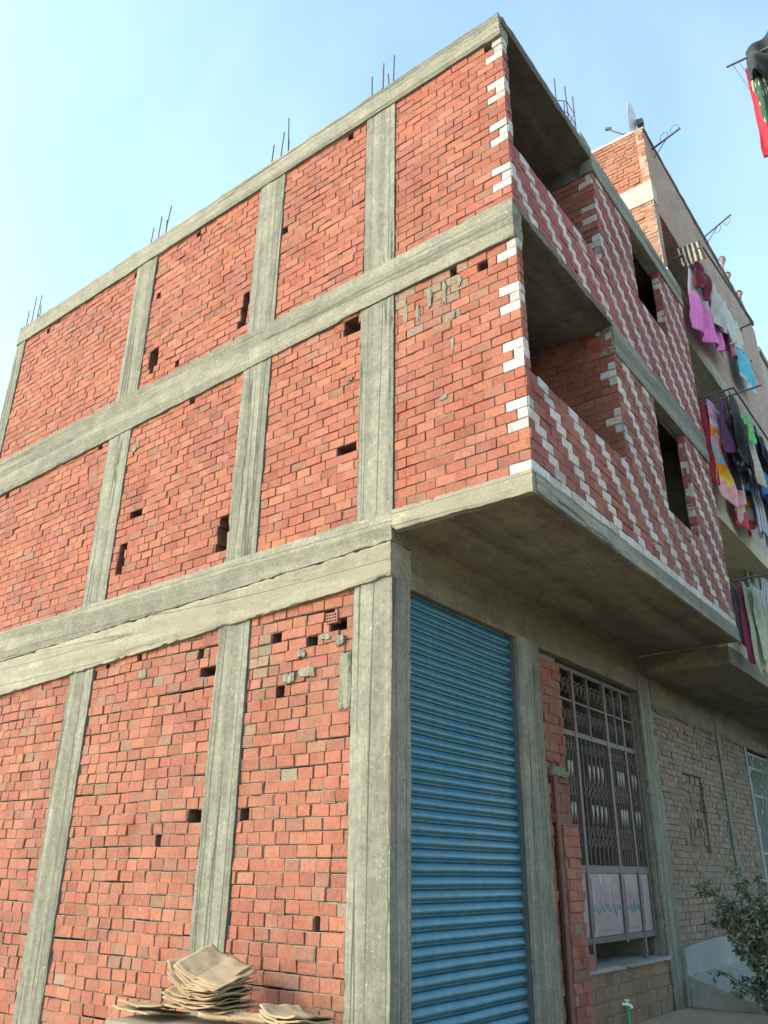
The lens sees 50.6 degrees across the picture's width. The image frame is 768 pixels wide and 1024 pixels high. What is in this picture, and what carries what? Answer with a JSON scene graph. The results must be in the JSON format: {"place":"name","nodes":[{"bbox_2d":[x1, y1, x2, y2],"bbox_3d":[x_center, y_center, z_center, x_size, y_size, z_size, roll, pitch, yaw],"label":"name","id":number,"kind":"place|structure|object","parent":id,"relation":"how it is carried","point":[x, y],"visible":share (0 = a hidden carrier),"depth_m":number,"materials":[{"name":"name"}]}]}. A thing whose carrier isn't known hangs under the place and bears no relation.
{"place":"outdoors","nodes":[
{"label":"outdoors","id":0,"kind":"place"},
{"bbox_2d":[259,1013,294,1023],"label":"cardboard sheet","id":1,"kind":"object","parent":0,"point":[266,1020],"visible":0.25,"depth_m":5.62,"materials":[{"name":"beige cardboard"}]},
{"bbox_2d":[259,1009,336,1023],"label":"cardboard sheet","id":2,"kind":"object","parent":1,"relation":"on","point":[261,1011],"visible":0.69,"depth_m":5.53,"materials":[{"name":"beige cardboard"}]},
{"bbox_2d":[259,1003,335,1020],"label":"cardboard sheet","id":3,"kind":"object","parent":2,"relation":"on","point":[289,1012],"visible":0.98,"depth_m":5.71,"materials":[{"name":"beige cardboard"}]},
{"bbox_2d":[0,0,767,417],"label":"sky","id":4,"kind":"structure","parent":0,"point":[115,115],"materials":[{"name":"blue"}]},
{"bbox_2d":[98,973,767,1023],"bbox_3d":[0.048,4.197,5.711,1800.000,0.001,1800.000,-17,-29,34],"label":"ground","id":5,"kind":"structure","parent":0,"point":[690,1015],"depth_m":9.51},
{"bbox_2d":[105,1014,244,1023],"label":"table","id":6,"kind":"object","parent":5,"relation":"on","point":[162,1019],"visible":0.89,"depth_m":6.38,"materials":[{"name":"grey wood"}]},
{"bbox_2d":[113,1004,189,1014],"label":"cardboard sheet","id":7,"kind":"object","parent":6,"relation":"on","point":[128,1008],"visible":0.93,"depth_m":6.48,"materials":[{"name":"beige cardboard"}]},
{"bbox_2d":[118,999,174,1008],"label":"cardboard sheet","id":8,"kind":"object","parent":7,"relation":"on","point":[137,1004],"visible":0.83,"depth_m":6.49,"materials":[{"name":"beige cardboard"}]},
{"bbox_2d":[197,1009,267,1023],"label":"cardboard sheet","id":9,"kind":"object","parent":6,"relation":"on","point":[242,1016],"visible":0.77,"depth_m":6.01,"materials":[{"name":"beige cardboard"}]},
{"bbox_2d":[164,1002,259,1013],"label":"cardboard sheet","id":10,"kind":"object","parent":9,"relation":"on","point":[178,1006],"visible":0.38,"depth_m":6.25,"materials":[{"name":"beige cardboard"}]},
{"bbox_2d":[162,996,254,1008],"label":"cardboard sheet","id":11,"kind":"object","parent":10,"relation":"on","point":[229,1005],"visible":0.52,"depth_m":6.22,"materials":[{"name":"beige cardboard"}]},
{"bbox_2d":[161,991,249,1003],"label":"cardboard sheet","id":12,"kind":"object","parent":11,"relation":"on","point":[167,994],"visible":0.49,"depth_m":6.26,"materials":[{"name":"beige cardboard"}]},
{"bbox_2d":[166,985,229,1000],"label":"cardboard sheet","id":13,"kind":"object","parent":12,"relation":"on","point":[174,991],"visible":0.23,"depth_m":6.32,"materials":[{"name":"beige cardboard"}]},
{"bbox_2d":[176,985,254,995],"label":"cardboard sheet","id":14,"kind":"object","parent":13,"relation":"on","point":[237,989],"visible":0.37,"depth_m":6.29,"materials":[{"name":"beige cardboard"}]},
{"bbox_2d":[168,972,252,992],"bbox_3d":[-1.375,3.683,6.420,0.553,0.169,0.419,-14,-28,29],"label":"cardboard sheet","id":15,"kind":"object","parent":14,"relation":"on","point":[177,980],"visible":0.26,"depth_m":6.32,"materials":[{"name":"beige cardboard"}]},
{"bbox_2d":[167,956,248,991],"bbox_3d":[-1.396,3.638,6.453,0.555,0.240,0.431,-20,-31,39],"label":"cardboard sheet","id":16,"kind":"object","parent":15,"relation":"on","point":[171,962],"visible":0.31,"depth_m":6.42,"materials":[{"name":"beige cardboard"}]},
{"bbox_2d":[173,965,255,991],"bbox_3d":[-1.344,3.631,6.434,0.514,0.222,0.430,-17,-29,34],"label":"cardboard sheet","id":17,"kind":"object","parent":16,"relation":"on","point":[188,981],"visible":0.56,"depth_m":6.29,"materials":[{"name":"beige cardboard"}]},
{"bbox_2d":[174,951,256,989],"bbox_3d":[-1.338,3.611,6.443,0.510,0.241,0.419,-15,-29,32],"label":"cardboard sheet","id":18,"kind":"object","parent":17,"relation":"on","point":[229,979],"visible":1,"depth_m":6.33,"materials":[{"name":"beige cardboard"}]},
{"bbox_2d":[176,943,252,985],"bbox_3d":[-1.352,3.612,6.480,0.472,0.268,0.411,-13,-27,28],"label":"cardboard sheet","id":19,"kind":"object","parent":18,"relation":"on","point":[216,962],"visible":1,"depth_m":6.48,"materials":[{"name":"beige cardboard"}]},
{"bbox_2d":[173,969,249,990],"bbox_3d":[-1.386,3.646,6.447,0.421,0.206,0.534,22,-32,-40],"label":"cardboard sheet","id":20,"kind":"object","parent":15,"relation":"on","point":[179,976],"visible":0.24,"depth_m":6.33,"materials":[{"name":"beige cardboard"}]},
{"bbox_2d":[177,988,258,999],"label":"cardboard sheet","id":21,"kind":"object","parent":13,"relation":"on","point":[246,991],"visible":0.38,"depth_m":6.23,"materials":[{"name":"beige cardboard"}]},
{"bbox_2d":[168,977,256,996],"bbox_3d":[-1.358,3.710,6.425,0.557,0.158,0.448,-14,-28,30],"label":"cardboard sheet","id":22,"kind":"object","parent":21,"relation":"on","point":[218,993],"visible":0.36,"depth_m":6.27,"materials":[{"name":"beige cardboard"}]},
{"bbox_2d":[187,999,255,1006],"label":"cardboard sheet","id":23,"kind":"object","parent":11,"relation":"on","point":[224,1002],"visible":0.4,"depth_m":6.19,"materials":[{"name":"beige cardboard"}]},
{"bbox_2d":[0,13,739,1023],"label":"unfinished building","id":24,"kind":"structure","parent":5,"relation":"on","point":[362,563],"depth_m":8.70,"materials":[{"name":"brick"}]},
{"bbox_2d":[622,999,632,1023],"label":"water tap","id":25,"kind":"object","parent":24,"relation":"attached to","point":[628,1005],"visible":1,"depth_m":8.86,"materials":[{"name":"white plastic"}]},
{"bbox_2d":[591,126,767,1013],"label":"neighbour building","id":26,"kind":"structure","parent":5,"relation":"on","point":[709,705],"depth_m":13.41,"materials":[{"name":"beige brick"}]},
{"bbox_2d":[605,101,644,134],"bbox_3d":[4.683,-7.321,15.572,0.592,0.939,0.638,12,-26,-24],"label":"satellite dish","id":27,"kind":"object","parent":26,"relation":"on","point":[634,122],"visible":0.83,"depth_m":15.37,"materials":[{"name":"metal"}]},
{"bbox_2d":[651,124,680,157],"bbox_3d":[5.227,-6.919,15.157,0.077,0.354,0.718,17,-29,-32],"label":"clothesline bracket","id":28,"kind":"object","parent":26,"relation":"attached to","point":[667,137],"visible":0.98,"depth_m":15.11,"materials":[{"name":"metal"}]},
{"bbox_2d":[681,773,707,852],"bbox_3d":[4.677,4.579,12.325,0.130,1.150,0.890,-17,-29,34],"label":"bricked up window","id":29,"kind":"structure","parent":26,"relation":"in","point":[697,829],"depth_m":12.35,"materials":[{"name":"beige brick"}]},
{"bbox_2d":[669,246,753,331],"bbox_3d":[6.167,-3.965,15.117,0.714,0.292,2.934,-17,-29,34],"label":"clothes rack","id":30,"kind":"object","parent":26,"relation":"attached to","point":[726,282],"visible":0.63,"depth_m":14.86,"materials":[{"name":"metal"}]},
{"bbox_2d":[677,240,705,266],"bbox_3d":[5.302,-4.475,14.045,0.443,0.490,0.103,-19,-30,37],"label":"striped cloth","id":31,"kind":"object","parent":30,"relation":"hanging from","point":[691,253],"visible":1,"depth_m":14.05,"materials":[{"name":"fabric"}]},
{"bbox_2d":[693,261,712,300],"bbox_3d":[5.567,-4.023,14.160,0.162,0.839,0.956,-17,-29,34],"label":"maroon garment","id":32,"kind":"object","parent":30,"relation":"hanging from","point":[702,280],"visible":0.97,"depth_m":14.07,"materials":[{"name":"red fabric"}]},
{"bbox_2d":[688,263,728,357],"bbox_3d":[5.798,-3.438,14.428,0.206,1.706,2.500,-17,-29,34],"label":"ombre sheet","id":33,"kind":"object","parent":30,"relation":"hanging from","point":[701,319],"visible":0.61,"depth_m":13.97,"materials":[{"name":"fabric"}]},
{"bbox_2d":[710,281,727,333],"bbox_3d":[6.036,-3.654,14.671,0.126,1.110,0.802,-17,-29,34],"label":"white shirt","id":34,"kind":"object","parent":30,"relation":"hanging from","point":[718,312],"visible":0.94,"depth_m":14.54,"materials":[{"name":"white fabric"}]},
{"bbox_2d":[726,330,737,364],"bbox_3d":[6.519,-3.284,15.305,0.114,1.264,0.655,-17,-29,34],"label":"patterned cloth","id":35,"kind":"object","parent":30,"relation":"hanging from","point":[731,349],"visible":0.41,"depth_m":15.14,"materials":[{"name":"fabric"}]},
{"bbox_2d":[723,300,743,353],"bbox_3d":[6.551,-3.391,15.260,0.116,1.124,1.251,-16,-29,33],"label":"white shirt","id":36,"kind":"object","parent":30,"relation":"hanging from","point":[735,336],"visible":0.95,"depth_m":15.32,"materials":[{"name":"white fabric"}]},
{"bbox_2d":[705,214,730,244],"bbox_3d":[7.155,-6.060,17.477,0.072,0.224,0.858,10,-26,-21],"label":"clothesline bracket","id":37,"kind":"object","parent":26,"relation":"attached to","point":[717,225],"visible":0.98,"depth_m":17.43,"materials":[{"name":"metal"}]},
{"bbox_2d":[697,384,767,441],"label":"clothes rack","id":38,"kind":"object","parent":26,"relation":"attached to","point":[737,393],"visible":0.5,"depth_m":12.97,"materials":[{"name":"metal"}]},
{"bbox_2d":[699,400,719,484],"bbox_3d":[5.080,-1.070,12.605,0.266,1.509,0.089,11,-26,-22],"label":"red dress","id":39,"kind":"object","parent":38,"relation":"hanging from","point":[705,423],"visible":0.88,"depth_m":12.59,"materials":[{"name":"red fabric"}]},
{"bbox_2d":[706,399,747,508],"bbox_3d":[5.360,-0.858,12.680,0.795,1.829,0.159,22,-31,-39],"label":"bright towel","id":40,"kind":"object","parent":38,"relation":"hanging from","point":[732,494],"visible":0.77,"depth_m":12.54,"materials":[{"name":"fabric"}]},
{"bbox_2d":[718,396,735,452],"bbox_3d":[5.337,-1.335,12.648,0.138,0.984,0.292,-21,-32,39],"label":"purple shirt","id":41,"kind":"object","parent":38,"relation":"hanging from","point":[728,443],"visible":1,"depth_m":12.54,"materials":[{"name":"purple fabric"}]},
{"bbox_2d":[726,415,742,490],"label":"dark trousers","id":42,"kind":"object","parent":38,"relation":"hanging from","point":[734,472],"visible":0.3,"depth_m":12.60,"materials":[{"name":"fabric"}]},
{"bbox_2d":[726,399,752,484],"bbox_3d":[5.581,-1.087,12.765,0.147,1.337,0.715,-17,-29,34],"label":"black shirt","id":43,"kind":"object","parent":38,"relation":"hanging from","point":[739,463],"visible":0.56,"depth_m":12.59,"materials":[{"name":"fabric"}]},
{"bbox_2d":[729,392,751,468],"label":"black trousers","id":44,"kind":"object","parent":38,"relation":"hanging from","point":[740,436],"visible":1,"depth_m":12.43,"materials":[{"name":"black fabric"}]},
{"bbox_2d":[734,489,754,536],"bbox_3d":[5.883,-0.465,13.521,0.167,1.858,0.715,-19,-31,38],"label":"floral towel","id":45,"kind":"object","parent":38,"relation":"hanging from","point":[745,516],"visible":0.26,"depth_m":13.21,"materials":[{"name":"fabric"}]},
{"bbox_2d":[739,471,753,494],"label":"blue jeans","id":46,"kind":"object","parent":38,"relation":"hanging from","point":[747,487],"visible":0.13,"depth_m":12.96,"materials":[{"name":"fabric"}]},
{"bbox_2d":[742,422,754,480],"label":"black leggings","id":47,"kind":"object","parent":38,"relation":"hanging from","point":[752,473],"visible":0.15,"depth_m":12.96,"materials":[{"name":"black fabric"}]},
{"bbox_2d":[746,483,751,497],"bbox_3d":[6.128,-0.724,13.716,0.135,1.219,0.596,-17,-29,34],"label":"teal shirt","id":48,"kind":"object","parent":38,"relation":"hanging from","point":[749,493],"visible":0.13,"depth_m":13.40,"materials":[{"name":"fabric"}]},
{"bbox_2d":[743,415,756,444],"bbox_3d":[5.996,-1.312,13.268,0.104,0.491,0.461,-17,-29,34],"label":"green blouse","id":49,"kind":"object","parent":38,"relation":"hanging from","point":[751,435],"visible":1,"depth_m":13.20,"materials":[{"name":"green fabric"}]},
{"bbox_2d":[746,427,755,479],"bbox_3d":[6.212,-0.892,13.623,0.125,0.989,0.647,-18,-30,36],"label":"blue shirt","id":50,"kind":"object","parent":38,"relation":"hanging from","point":[751,457],"visible":0.12,"depth_m":13.46,"materials":[{"name":"blue fabric"}]},
{"bbox_2d":[747,425,766,488],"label":"yellow print shirt","id":51,"kind":"object","parent":38,"relation":"hanging from","point":[759,476],"visible":0.74,"depth_m":13.16,"materials":[{"name":"beige fabric"}]},
{"bbox_2d":[750,498,764,538],"bbox_3d":[6.427,-0.342,14.088,0.123,1.612,0.749,-17,-29,34],"label":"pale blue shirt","id":52,"kind":"object","parent":38,"relation":"hanging from","point":[762,535],"visible":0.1,"depth_m":13.80,"materials":[{"name":"blue fabric"}]},
{"bbox_2d":[748,449,767,547],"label":"checked cloth","id":53,"kind":"object","parent":38,"relation":"hanging from","point":[761,517],"visible":0.54,"depth_m":13.43,"materials":[{"name":"fabric"}]},
{"bbox_2d":[753,425,767,475],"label":"black blouse","id":54,"kind":"object","parent":38,"relation":"hanging from","point":[763,454],"visible":0.88,"depth_m":13.49,"materials":[{"name":"black fabric"}]},
{"bbox_2d":[753,432,767,502],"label":"clothes","id":55,"kind":"object","parent":38,"relation":"hanging from","point":[763,491],"visible":0.34,"depth_m":13.43,"materials":[{"name":"blue fabric"}]},
{"bbox_2d":[758,484,767,509],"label":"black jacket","id":56,"kind":"object","parent":38,"relation":"hanging from","point":[764,500],"visible":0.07,"depth_m":13.78,"materials":[{"name":"fabric"}]},
{"bbox_2d":[729,573,767,589],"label":"clothes rack","id":57,"kind":"object","parent":26,"relation":"attached to","point":[745,578],"visible":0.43,"depth_m":11.47,"materials":[{"name":"metal"}]},
{"bbox_2d":[730,584,745,646],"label":"grey trousers","id":58,"kind":"object","parent":57,"relation":"hanging from","point":[736,607],"visible":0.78,"depth_m":11.54,"materials":[{"name":"grey fabric"}]},
{"bbox_2d":[736,583,756,664],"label":"maroon trousers","id":59,"kind":"object","parent":57,"relation":"hanging from","point":[746,631],"visible":0.94,"depth_m":11.41,"materials":[{"name":"fabric"}]},
{"bbox_2d":[742,582,767,674],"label":"sage trousers","id":60,"kind":"object","parent":57,"relation":"hanging from","point":[756,642],"visible":0.98,"depth_m":11.38,"materials":[{"name":"green fabric"}]},
{"bbox_2d":[751,584,767,662],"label":"pale green shirt","id":61,"kind":"object","parent":57,"relation":"hanging from","point":[761,617],"visible":0.96,"depth_m":11.54,"materials":[{"name":"green fabric"}]},
{"bbox_2d":[761,577,767,610],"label":"striped shirt","id":62,"kind":"object","parent":57,"relation":"hanging from","point":[764,585],"visible":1,"depth_m":11.34,"materials":[{"name":"fabric"}]},
{"bbox_2d":[688,863,767,1015],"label":"street shrub","id":63,"kind":"object","parent":5,"relation":"on","point":[753,947],"visible":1,"depth_m":9.38,"materials":[{"name":"green plant"}]},
{"bbox_3d":[8.582,-2.574,8.276,4.130,14.620,2.900,-17,-29,34],"label":"opposite house","id":64,"kind":"object","parent":5,"relation":"on","visible":0},
{"bbox_2d":[726,47,767,88],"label":"clothes rack","id":65,"kind":"object","parent":64,"relation":"attached to","point":[743,59],"visible":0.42,"depth_m":11.84,"materials":[{"name":"metal"}]},
{"bbox_2d":[751,77,757,96],"bbox_3d":[5.335,-6.118,11.586,0.111,0.881,0.171,13,-27,-26],"label":"pale cloth","id":66,"kind":"object","parent":65,"relation":"hanging from","point":[753,85],"visible":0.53,"depth_m":11.59,"materials":[{"name":"beige fabric"}]},
{"bbox_2d":[745,31,767,81],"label":"dark jacket","id":67,"kind":"object","parent":65,"relation":"hanging from","point":[757,58],"visible":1,"depth_m":11.57,"materials":[{"name":"black fabric"}]},
{"bbox_2d":[745,68,767,157],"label":"red cloth","id":68,"kind":"object","parent":65,"relation":"hanging from","point":[762,128],"visible":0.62,"depth_m":11.46,"materials":[{"name":"red fabric"}]},
{"bbox_2d":[752,69,767,123],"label":"green print cloth","id":69,"kind":"object","parent":65,"relation":"hanging from","point":[760,83],"visible":0.75,"depth_m":11.44,"materials":[{"name":"green fabric"}]},
{"bbox_2d":[758,346,767,391],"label":"house","id":70,"kind":"structure","parent":0,"point":[764,361],"depth_m":20.99,"materials":[{"name":"paint"}]},
{"bbox_3d":[7.476,-3.419,17.155,0.260,0.054,1.234,-17,-29,34],"label":"clothes line","id":71,"kind":"object","parent":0,"visible":0},
{"bbox_2d":[736,348,757,393],"bbox_3d":[7.511,-2.974,16.844,0.074,1.065,1.243,-17,-29,34],"label":"cyan towel","id":72,"kind":"object","parent":71,"relation":"hanging from","point":[746,373],"visible":0.86,"depth_m":16.78,"materials":[{"name":"blue fabric"}]}
]}

